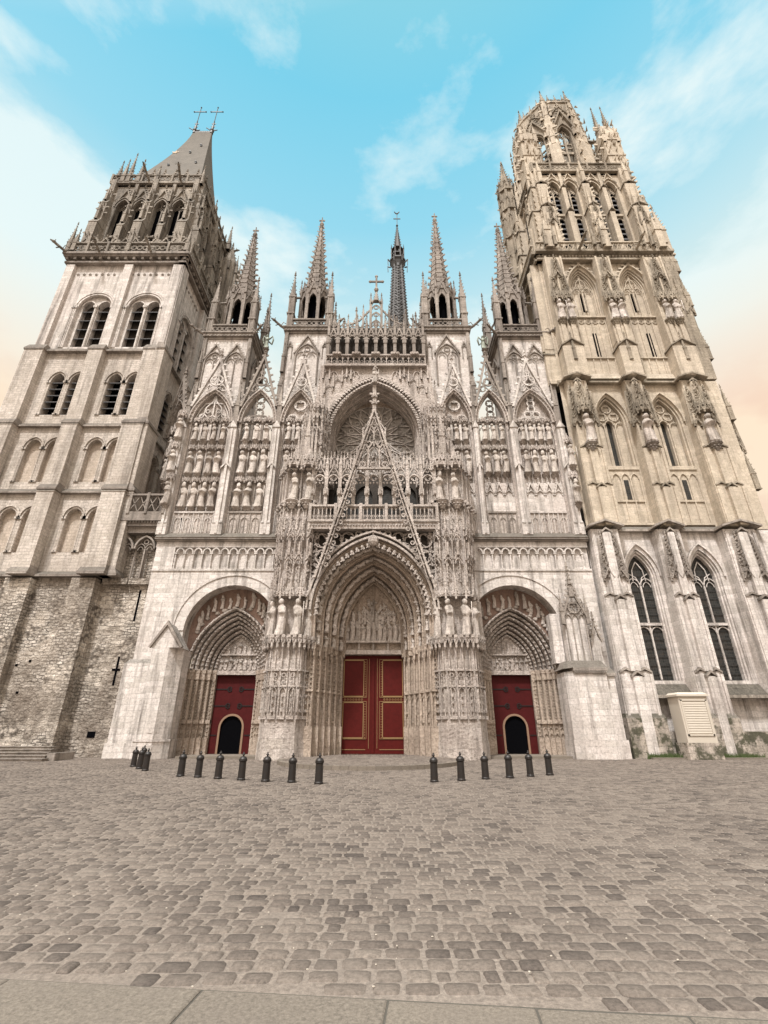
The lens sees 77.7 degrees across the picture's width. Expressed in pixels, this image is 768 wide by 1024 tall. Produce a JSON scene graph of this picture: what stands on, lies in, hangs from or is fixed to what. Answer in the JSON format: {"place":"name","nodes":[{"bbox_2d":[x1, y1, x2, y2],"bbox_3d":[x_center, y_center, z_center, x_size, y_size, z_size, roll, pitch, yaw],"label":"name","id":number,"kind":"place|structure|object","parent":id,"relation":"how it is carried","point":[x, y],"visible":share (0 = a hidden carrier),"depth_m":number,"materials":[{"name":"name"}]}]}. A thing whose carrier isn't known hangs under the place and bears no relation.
{"place":"outdoors","nodes":[
{"label":"outdoors","id":0,"kind":"place"},
{"bbox_2d":[175,754,572,758],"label":"doorstep paving","id":1,"kind":"structure","parent":0,"point":[495,756],"depth_m":30.82,"materials":[{"name":"stone"}]},
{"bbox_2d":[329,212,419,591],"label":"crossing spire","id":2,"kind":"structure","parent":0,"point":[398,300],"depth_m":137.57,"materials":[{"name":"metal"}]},
{"bbox_2d":[0,754,767,1019],"bbox_3d":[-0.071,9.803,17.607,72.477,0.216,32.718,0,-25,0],"label":"cobblestone square","id":3,"kind":"structure","parent":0,"point":[274,955],"depth_m":6.19,"materials":[{"name":"stone"}]},
{"bbox_2d":[0,746,74,761],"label":"stone steps","id":4,"kind":"structure","parent":3,"relation":"on","point":[27,753],"depth_m":29.11,"materials":[{"name":"stone"}]},
{"bbox_2d":[0,107,240,752],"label":"bell tower","id":5,"kind":"structure","parent":3,"relation":"on","point":[111,354],"depth_m":44.14,"materials":[{"name":"stone"}]},
{"bbox_2d":[0,504,19,551],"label":"window","id":6,"kind":"structure","parent":5,"relation":"in","point":[8,524],"depth_m":39.46,"materials":[{"name":"beige stone"}]},
{"bbox_2d":[7,505,31,551],"bbox_3d":[-29.200,1.408,39.122,2.000,4.244,0.600,0,-25,0],"label":"window","id":7,"kind":"structure","parent":5,"relation":"in","point":[22,514],"depth_m":39.23,"materials":[{"name":"beige stone"}]},
{"bbox_2d":[9,436,44,481],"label":"window","id":8,"kind":"structure","parent":5,"relation":"in","point":[33,455],"depth_m":42.05,"materials":[{"name":"beige stone"}]},
{"bbox_2d":[32,436,56,481],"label":"window","id":9,"kind":"structure","parent":5,"relation":"in","point":[52,440],"depth_m":42.10,"materials":[{"name":"beige stone"}]},
{"bbox_2d":[35,370,67,414],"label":"window","id":10,"kind":"structure","parent":5,"relation":"in","point":[56,397],"depth_m":45.25,"materials":[{"name":"stone"}]},
{"bbox_2d":[51,504,85,551],"bbox_3d":[-25.600,1.408,39.122,2.000,4.244,0.600,0,-25,0],"label":"window","id":11,"kind":"structure","parent":5,"relation":"in","point":[75,520],"depth_m":39.26,"materials":[{"name":"beige stone"}]},
{"bbox_2d":[56,370,80,414],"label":"window","id":12,"kind":"structure","parent":5,"relation":"in","point":[74,375],"depth_m":45.22,"materials":[{"name":"stone"}]},
{"bbox_2d":[74,504,97,551],"bbox_3d":[-23.780,1.408,39.122,2.000,4.244,0.600,0,-25,0],"label":"window","id":13,"kind":"structure","parent":5,"relation":"in","point":[92,509],"depth_m":39.23,"materials":[{"name":"beige stone"}]},
{"bbox_2d":[58,291,114,347],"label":"window","id":14,"kind":"structure","parent":5,"relation":"in","point":[79,301],"depth_m":49.34,"materials":[{"name":"stone"}]},
{"bbox_2d":[73,436,105,481],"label":"window","id":15,"kind":"structure","parent":5,"relation":"in","point":[95,454],"depth_m":42.10,"materials":[{"name":"beige stone"}]},
{"bbox_2d":[94,436,117,481],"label":"window","id":16,"kind":"structure","parent":5,"relation":"in","point":[111,441],"depth_m":42.10,"materials":[{"name":"beige stone"}]},
{"bbox_2d":[94,370,124,414],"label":"window","id":17,"kind":"structure","parent":5,"relation":"in","point":[114,396],"depth_m":45.29,"materials":[{"name":"stone"}]},
{"bbox_2d":[99,185,131,250],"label":"window","id":18,"kind":"structure","parent":5,"relation":"in","point":[122,199],"depth_m":59.03,"materials":[{"name":"stone"}]},
{"bbox_2d":[114,370,137,414],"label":"window","id":19,"kind":"structure","parent":5,"relation":"in","point":[129,376],"depth_m":45.25,"materials":[{"name":"stone"}]},
{"bbox_2d":[123,184,147,250],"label":"window","id":20,"kind":"structure","parent":5,"relation":"in","point":[138,199],"depth_m":59.26,"materials":[{"name":"stone"}]},
{"bbox_2d":[110,291,164,347],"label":"window","id":21,"kind":"structure","parent":5,"relation":"in","point":[141,294],"depth_m":49.29,"materials":[{"name":"stone"}]},
{"bbox_2d":[144,454,159,492],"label":"window","id":22,"kind":"structure","parent":5,"relation":"in","point":[155,458],"depth_m":45.53,"materials":[{"name":"grey stone"}]},
{"bbox_2d":[140,185,168,250],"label":"window","id":23,"kind":"structure","parent":5,"relation":"in","point":[159,199],"depth_m":59.03,"materials":[{"name":"stone"}]},
{"bbox_2d":[157,391,172,439],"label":"window","id":24,"kind":"structure","parent":5,"relation":"in","point":[169,395],"depth_m":48.18,"materials":[{"name":"stone"}]},
{"bbox_2d":[163,184,187,250],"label":"window","id":25,"kind":"structure","parent":5,"relation":"in","point":[178,213],"depth_m":59.04,"materials":[{"name":"stone"}]},
{"bbox_2d":[170,312,194,372],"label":"window","id":26,"kind":"structure","parent":5,"relation":"in","point":[187,318],"depth_m":52.54,"materials":[{"name":"stone"}]},
{"bbox_2d":[141,748,151,770],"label":"bollard","id":27,"kind":"object","parent":3,"relation":"on","point":[147,755],"visible":1,"depth_m":21.57,"materials":[{"name":"metal"}]},
{"bbox_2d":[176,750,186,776],"bbox_3d":[-8.070,10.046,19.090,0.310,0.945,0.310,0,-25,0],"label":"bollard","id":28,"kind":"object","parent":3,"relation":"on","point":[182,765],"visible":0.99,"depth_m":18.97,"materials":[{"name":"metal"}]},
{"bbox_2d":[194,751,203,777],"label":"bollard","id":29,"kind":"object","parent":3,"relation":"on","point":[199,766],"visible":1,"depth_m":18.58,"materials":[{"name":"metal"}]},
{"bbox_2d":[213,751,223,778],"bbox_3d":[-6.270,9.629,18.181,0.310,0.945,0.310,0,-25,0],"label":"bollard","id":30,"kind":"object","parent":3,"relation":"on","point":[219,766],"visible":1,"depth_m":18.06,"materials":[{"name":"metal"}]},
{"bbox_2d":[237,752,246,780],"bbox_3d":[-5.240,9.405,17.668,0.310,0.926,0.310,0,-25,0],"label":"bollard","id":31,"kind":"object","parent":3,"relation":"on","point":[242,767],"visible":1,"depth_m":17.55,"materials":[{"name":"metal"}]},
{"bbox_2d":[261,752,271,781],"bbox_3d":[-4.230,9.179,17.199,0.310,0.945,0.310,0,-25,0],"label":"bollard","id":32,"kind":"object","parent":3,"relation":"on","point":[267,759],"visible":1,"depth_m":17.08,"materials":[{"name":"metal"}]},
{"bbox_2d":[287,753,296,782],"bbox_3d":[-3.240,9.046,16.886,0.310,0.926,0.310,0,-25,0],"label":"bollard","id":33,"kind":"object","parent":3,"relation":"on","point":[292,770],"visible":1,"depth_m":16.76,"materials":[{"name":"metal"}]},
{"bbox_2d":[314,753,323,783],"bbox_3d":[-2.230,8.838,16.454,0.309,0.945,0.309,0,-25,0],"label":"bollard","id":34,"kind":"object","parent":3,"relation":"on","point":[319,761],"visible":1,"depth_m":16.33,"materials":[{"name":"metal"}]},
{"bbox_2d":[62,213,631,760],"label":"cathedral facade","id":35,"kind":"structure","parent":3,"relation":"on","point":[372,665],"depth_m":36.69,"materials":[{"name":"stone"}]},
{"bbox_2d":[159,481,170,503],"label":"saint statue","id":36,"kind":"object","parent":35,"relation":"on","point":[166,496],"visible":0.99,"depth_m":39.22,"materials":[{"name":"stone"}]},
{"bbox_2d":[165,449,175,471],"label":"saint statue","id":37,"kind":"object","parent":35,"relation":"on","point":[171,457],"visible":0.99,"depth_m":40.58,"materials":[{"name":"stone"}]},
{"bbox_2d":[174,418,183,438],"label":"saint statue","id":38,"kind":"object","parent":35,"relation":"on","point":[179,426],"visible":1,"depth_m":41.91,"materials":[{"name":"stone"}]},
{"bbox_2d":[176,481,189,507],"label":"saint statue","id":39,"kind":"object","parent":35,"relation":"on","point":[182,500],"visible":1,"depth_m":40.02,"materials":[{"name":"stone"}]},
{"bbox_2d":[184,451,193,473],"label":"saint statue","id":40,"kind":"object","parent":35,"relation":"on","point":[188,467],"visible":1,"depth_m":41.32,"materials":[{"name":"stone"}]},
{"bbox_2d":[186,482,198,507],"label":"saint statue","id":41,"kind":"object","parent":35,"relation":"on","point":[192,500],"visible":1,"depth_m":40.02,"materials":[{"name":"stone"}]},
{"bbox_2d":[192,451,203,473],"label":"saint statue","id":42,"kind":"object","parent":35,"relation":"on","point":[198,467],"visible":1,"depth_m":41.34,"materials":[{"name":"stone"}]},
{"bbox_2d":[196,482,206,507],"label":"saint statue","id":43,"kind":"object","parent":35,"relation":"on","point":[202,491],"visible":1,"depth_m":40.02,"materials":[{"name":"stone"}]},
{"bbox_2d":[203,452,212,473],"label":"saint statue","id":44,"kind":"object","parent":35,"relation":"on","point":[208,459],"visible":1,"depth_m":41.33,"materials":[{"name":"stone"}]},
{"bbox_2d":[206,481,215,507],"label":"saint statue","id":45,"kind":"object","parent":35,"relation":"on","point":[211,493],"visible":1,"depth_m":40.02,"materials":[{"name":"stone"}]},
{"bbox_2d":[211,451,220,473],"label":"saint statue","id":46,"kind":"object","parent":35,"relation":"on","point":[215,467],"visible":1,"depth_m":41.31,"materials":[{"name":"stone"}]},
{"bbox_2d":[207,675,255,753],"bbox_3d":[-11.050,14.710,34.911,2.960,5.350,0.170,0,-25,0],"label":"door","id":47,"kind":"structure","parent":35,"relation":"in","point":[230,729],"depth_m":34.83,"materials":[{"name":"red wood"}]},
{"bbox_2d":[231,482,240,507],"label":"saint statue","id":48,"kind":"object","parent":35,"relation":"on","point":[236,495],"visible":1,"depth_m":39.98,"materials":[{"name":"stone"}]},
{"bbox_2d":[236,451,248,473],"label":"saint statue","id":49,"kind":"object","parent":35,"relation":"on","point":[243,459],"visible":0.99,"depth_m":41.37,"materials":[{"name":"stone"}]},
{"bbox_2d":[241,481,251,507],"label":"saint statue","id":50,"kind":"object","parent":35,"relation":"on","point":[247,491],"visible":0.99,"depth_m":40.00,"materials":[{"name":"stone"}]},
{"bbox_2d":[246,451,258,473],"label":"saint statue","id":51,"kind":"object","parent":35,"relation":"on","point":[254,460],"visible":1,"depth_m":41.34,"materials":[{"name":"stone"}]},
{"bbox_2d":[252,482,264,507],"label":"saint statue","id":52,"kind":"object","parent":35,"relation":"on","point":[258,501],"visible":1,"depth_m":39.98,"materials":[{"name":"stone"}]},
{"bbox_2d":[256,448,268,473],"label":"saint statue","id":53,"kind":"object","parent":35,"relation":"on","point":[264,459],"visible":0.99,"depth_m":41.34,"materials":[{"name":"stone"}]},
{"bbox_2d":[266,601,275,635],"bbox_3d":[-7.798,7.402,33.151,0.743,2.550,0.744,-11,-27,23],"label":"saint statue","id":54,"kind":"object","parent":35,"relation":"on","point":[271,613],"visible":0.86,"depth_m":32.97,"materials":[{"name":"stone"}]},
{"bbox_2d":[274,598,285,635],"bbox_3d":[-7.042,7.166,32.636,0.689,2.550,0.641,-11,-27,23],"label":"saint statue","id":55,"kind":"object","parent":35,"relation":"on","point":[280,626],"visible":0.98,"depth_m":32.43,"materials":[{"name":"stone"}]},
{"bbox_2d":[289,472,298,498],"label":"saint statue","id":56,"kind":"object","parent":35,"relation":"on","point":[295,488],"visible":0.95,"depth_m":36.97,"materials":[{"name":"stone"}]},
{"bbox_2d":[290,598,303,635],"bbox_3d":[-5.901,7.169,32.642,0.830,2.550,0.617,0,-25,0],"label":"saint statue","id":57,"kind":"object","parent":35,"relation":"on","point":[298,610],"visible":0.97,"depth_m":32.45,"materials":[{"name":"stone"}]},
{"bbox_2d":[304,472,313,498],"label":"saint statue","id":58,"kind":"object","parent":35,"relation":"on","point":[309,481],"visible":0.94,"depth_m":36.96,"materials":[{"name":"stone"}]},
{"bbox_2d":[304,600,315,635],"bbox_3d":[-5.196,7.448,33.251,0.660,2.550,0.837,-14,-28,28],"label":"saint statue","id":59,"kind":"object","parent":35,"relation":"on","point":[308,624],"visible":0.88,"depth_m":32.94,"materials":[{"name":"stone"}]},
{"bbox_2d":[341,656,371,753],"bbox_3d":[-2.012,13.931,34.795,2.400,6.630,0.170,0,-25,0],"label":"door","id":60,"kind":"structure","parent":35,"relation":"in","point":[356,724],"depth_m":34.66,"materials":[{"name":"red paint"}]},
{"bbox_2d":[333,488,415,518],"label":"window glass","id":61,"kind":"structure","parent":35,"relation":"in","point":[387,494],"depth_m":42.28,"materials":[{"name":"black glass"}]},
{"bbox_2d":[335,399,414,474],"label":"rose window","id":62,"kind":"structure","parent":35,"relation":"in","point":[399,436],"depth_m":44.69,"materials":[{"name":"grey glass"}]},
{"bbox_2d":[374,656,403,753],"bbox_3d":[0.412,13.931,34.795,2.400,6.630,0.170,0,-25,0],"label":"door","id":63,"kind":"structure","parent":35,"relation":"in","point":[388,674],"depth_m":34.66,"materials":[{"name":"red paint"}]},
{"bbox_2d":[432,601,442,635],"bbox_3d":[3.651,7.374,33.090,0.694,2.550,0.721,-9,-26,18],"label":"saint statue","id":64,"kind":"object","parent":35,"relation":"on","point":[437,623],"visible":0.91,"depth_m":32.75,"materials":[{"name":"stone"}]},
{"bbox_2d":[435,470,443,498],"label":"saint statue","id":65,"kind":"object","parent":35,"relation":"on","point":[439,483],"visible":0.96,"depth_m":36.98,"materials":[{"name":"stone"}]},
{"bbox_2d":[445,598,454,635],"bbox_3d":[4.458,7.166,32.636,0.689,2.550,0.641,-11,-27,23],"label":"saint statue","id":66,"kind":"object","parent":35,"relation":"on","point":[450,621],"visible":0.99,"depth_m":32.44,"materials":[{"name":"stone"}]},
{"bbox_2d":[450,472,459,498],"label":"saint statue","id":67,"kind":"object","parent":35,"relation":"on","point":[454,484],"visible":0.97,"depth_m":36.95,"materials":[{"name":"stone"}]},
{"bbox_2d":[461,598,473,635],"bbox_3d":[5.625,7.169,32.642,0.830,2.550,0.617,0,-25,0],"label":"saint statue","id":68,"kind":"object","parent":35,"relation":"on","point":[466,610],"visible":1,"depth_m":32.44,"materials":[{"name":"stone"}]},
{"bbox_2d":[471,600,480,634],"bbox_3d":[6.376,7.403,33.154,0.744,2.550,0.743,5,-25,-10],"label":"saint statue","id":69,"kind":"object","parent":35,"relation":"on","point":[476,615],"visible":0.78,"depth_m":33.00,"materials":[{"name":"stone"}]},
{"bbox_2d":[493,450,502,472],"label":"saint statue","id":70,"kind":"object","parent":35,"relation":"on","point":[497,458],"visible":1,"depth_m":41.41,"materials":[{"name":"stone"}]},
{"bbox_2d":[491,675,538,753],"bbox_3d":[9.500,14.710,34.911,2.960,5.350,0.170,0,-25,0],"label":"door","id":71,"kind":"structure","parent":35,"relation":"in","point":[515,725],"depth_m":34.83,"materials":[{"name":"red wood"}]},
{"bbox_2d":[523,450,534,472],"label":"saint statue","id":72,"kind":"object","parent":35,"relation":"on","point":[527,465],"visible":1,"depth_m":41.39,"materials":[{"name":"stone"}]},
{"bbox_2d":[541,450,551,472],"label":"saint statue","id":73,"kind":"object","parent":35,"relation":"on","point":[545,465],"visible":1,"depth_m":41.38,"materials":[{"name":"stone"}]},
{"bbox_2d":[549,449,560,472],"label":"saint statue","id":74,"kind":"object","parent":35,"relation":"on","point":[554,459],"visible":1,"depth_m":41.41,"materials":[{"name":"stone"}]},
{"bbox_2d":[567,444,579,465],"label":"saint statue","id":75,"kind":"object","parent":35,"relation":"on","point":[571,454],"visible":1,"depth_m":40.76,"materials":[{"name":"stone"}]},
{"bbox_2d":[572,478,582,502],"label":"saint statue","id":76,"kind":"object","parent":35,"relation":"on","point":[576,487],"visible":1,"depth_m":39.26,"materials":[{"name":"stone"}]},
{"bbox_2d":[283,757,442,770],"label":"portal platform","id":77,"kind":"structure","parent":3,"relation":"on","point":[366,766],"depth_m":22.44,"materials":[{"name":"grey stone"}]},
{"bbox_2d":[277,759,456,770],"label":"platform kerb","id":78,"kind":"structure","parent":77,"relation":"on","point":[280,762],"depth_m":22.23,"materials":[{"name":"stone"}]},
{"bbox_2d":[429,753,438,781],"bbox_3d":[1.780,9.117,17.041,0.303,0.926,0.303,0,-25,0],"label":"bollard","id":79,"kind":"object","parent":3,"relation":"on","point":[433,760],"visible":1,"depth_m":16.92,"materials":[{"name":"metal"}]},
{"bbox_2d":[456,752,465,780],"bbox_3d":[2.810,9.321,17.509,0.309,0.945,0.309,0,-25,0],"label":"bollard","id":80,"kind":"object","parent":3,"relation":"on","point":[460,768],"visible":1,"depth_m":17.38,"materials":[{"name":"metal"}]},
{"bbox_2d":[480,752,489,779],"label":"bollard","id":81,"kind":"object","parent":3,"relation":"on","point":[484,766],"visible":1,"depth_m":17.89,"materials":[{"name":"metal"}]},
{"bbox_2d":[504,750,513,777],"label":"bollard","id":82,"kind":"object","parent":3,"relation":"on","point":[508,765],"visible":1,"depth_m":18.41,"materials":[{"name":"metal"}]},
{"bbox_2d":[525,750,534,776],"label":"bollard","id":83,"kind":"object","parent":3,"relation":"on","point":[529,765],"visible":1,"depth_m":18.97,"materials":[{"name":"metal"}]},
{"bbox_2d":[544,749,553,774],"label":"bollard","id":84,"kind":"object","parent":3,"relation":"on","point":[548,763],"visible":1,"depth_m":19.55,"materials":[{"name":"metal"}]},
{"bbox_2d":[495,91,767,758],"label":"bell tower","id":85,"kind":"structure","parent":3,"relation":"on","point":[674,519],"depth_m":42.19,"materials":[{"name":"stone"}]},
{"bbox_2d":[546,172,569,247],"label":"window","id":86,"kind":"structure","parent":85,"relation":"in","point":[554,194],"depth_m":59.11,"materials":[{"name":"stone"}]},
{"bbox_2d":[557,298,569,317],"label":"saint statue","id":87,"kind":"object","parent":85,"relation":"on","point":[561,307],"visible":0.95,"depth_m":47.39,"materials":[{"name":"stone"}]},
{"bbox_2d":[566,298,578,317],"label":"saint statue","id":88,"kind":"object","parent":85,"relation":"on","point":[571,306],"visible":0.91,"depth_m":47.38,"materials":[{"name":"stone"}]},
{"bbox_2d":[562,173,587,247],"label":"window","id":89,"kind":"structure","parent":85,"relation":"in","point":[570,193],"depth_m":59.06,"materials":[{"name":"stone"}]},
{"bbox_2d":[565,262,603,315],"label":"window","id":90,"kind":"structure","parent":85,"relation":"in","point":[584,290],"depth_m":50.91,"materials":[{"name":"stone"}]},
{"bbox_2d":[583,413,597,440],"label":"saint statue","id":91,"kind":"object","parent":85,"relation":"on","point":[591,434],"visible":0.97,"depth_m":41.30,"materials":[{"name":"stone"}]},
{"bbox_2d":[586,173,612,244],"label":"window","id":92,"kind":"structure","parent":85,"relation":"in","point":[593,178],"depth_m":59.48,"materials":[{"name":"stone"}]},
{"bbox_2d":[602,172,629,247],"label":"window","id":93,"kind":"structure","parent":85,"relation":"in","point":[611,194],"depth_m":59.12,"materials":[{"name":"stone"}]},
{"bbox_2d":[595,392,638,465],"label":"window","id":94,"kind":"structure","parent":85,"relation":"in","point":[614,432],"depth_m":43.61,"materials":[{"name":"stone"}]},
{"bbox_2d":[615,262,652,315],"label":"window","id":95,"kind":"structure","parent":85,"relation":"in","point":[637,303],"depth_m":50.98,"materials":[{"name":"stone"}]},
{"bbox_2d":[642,413,658,441],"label":"saint statue","id":96,"kind":"object","parent":85,"relation":"on","point":[648,430],"visible":0.95,"depth_m":41.30,"materials":[{"name":"stone"}]},
{"bbox_2d":[624,542,683,680],"bbox_3d":[20.200,7.397,36.525,2.980,10.490,0.870,0,-25,0],"label":"window","id":97,"kind":"structure","parent":85,"relation":"in","point":[660,647],"depth_m":36.54,"materials":[{"name":"glass"}]},
{"bbox_2d":[662,299,674,317],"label":"saint statue","id":98,"kind":"object","parent":85,"relation":"on","point":[668,309],"visible":0.97,"depth_m":47.36,"materials":[{"name":"stone"}]},
{"bbox_2d":[652,392,695,465],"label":"window","id":99,"kind":"structure","parent":85,"relation":"in","point":[671,432],"depth_m":43.57,"materials":[{"name":"stone"}]},
{"bbox_2d":[672,299,686,318],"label":"saint statue","id":100,"kind":"object","parent":85,"relation":"on","point":[676,306],"visible":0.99,"depth_m":47.39,"materials":[{"name":"stone"}]},
{"bbox_2d":[704,413,721,441],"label":"saint statue","id":101,"kind":"object","parent":85,"relation":"on","point":[712,433],"visible":0.98,"depth_m":41.30,"materials":[{"name":"stone"}]},
{"bbox_2d":[687,543,753,680],"bbox_3d":[25.200,7.397,36.525,2.980,10.490,0.870,0,-25,0],"label":"window","id":102,"kind":"structure","parent":85,"relation":"in","point":[731,656],"depth_m":36.53,"materials":[{"name":"glass"}]},
{"bbox_2d":[665,692,724,759],"bbox_3d":[20.175,13.920,31.148,2.150,3.950,1.470,0,-25,0],"label":"utility cabinet","id":103,"kind":"object","parent":3,"relation":"on","point":[694,729],"visible":1,"depth_m":30.66,"materials":[{"name":"beige metal"}]},
{"bbox_2d":[647,753,765,758],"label":"weeds","id":104,"kind":"object","parent":3,"relation":"on","point":[668,755],"visible":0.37,"depth_m":30.46,"materials":[{"name":"green plant"}]},
{"bbox_2d":[0,979,767,1023],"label":"slab pavement","id":105,"kind":"structure","parent":0,"point":[31,1002],"depth_m":3.08,"materials":[{"name":"stone"}]},
{"bbox_2d":[0,0,767,666],"label":"sky","id":106,"kind":"structure","parent":0,"point":[352,115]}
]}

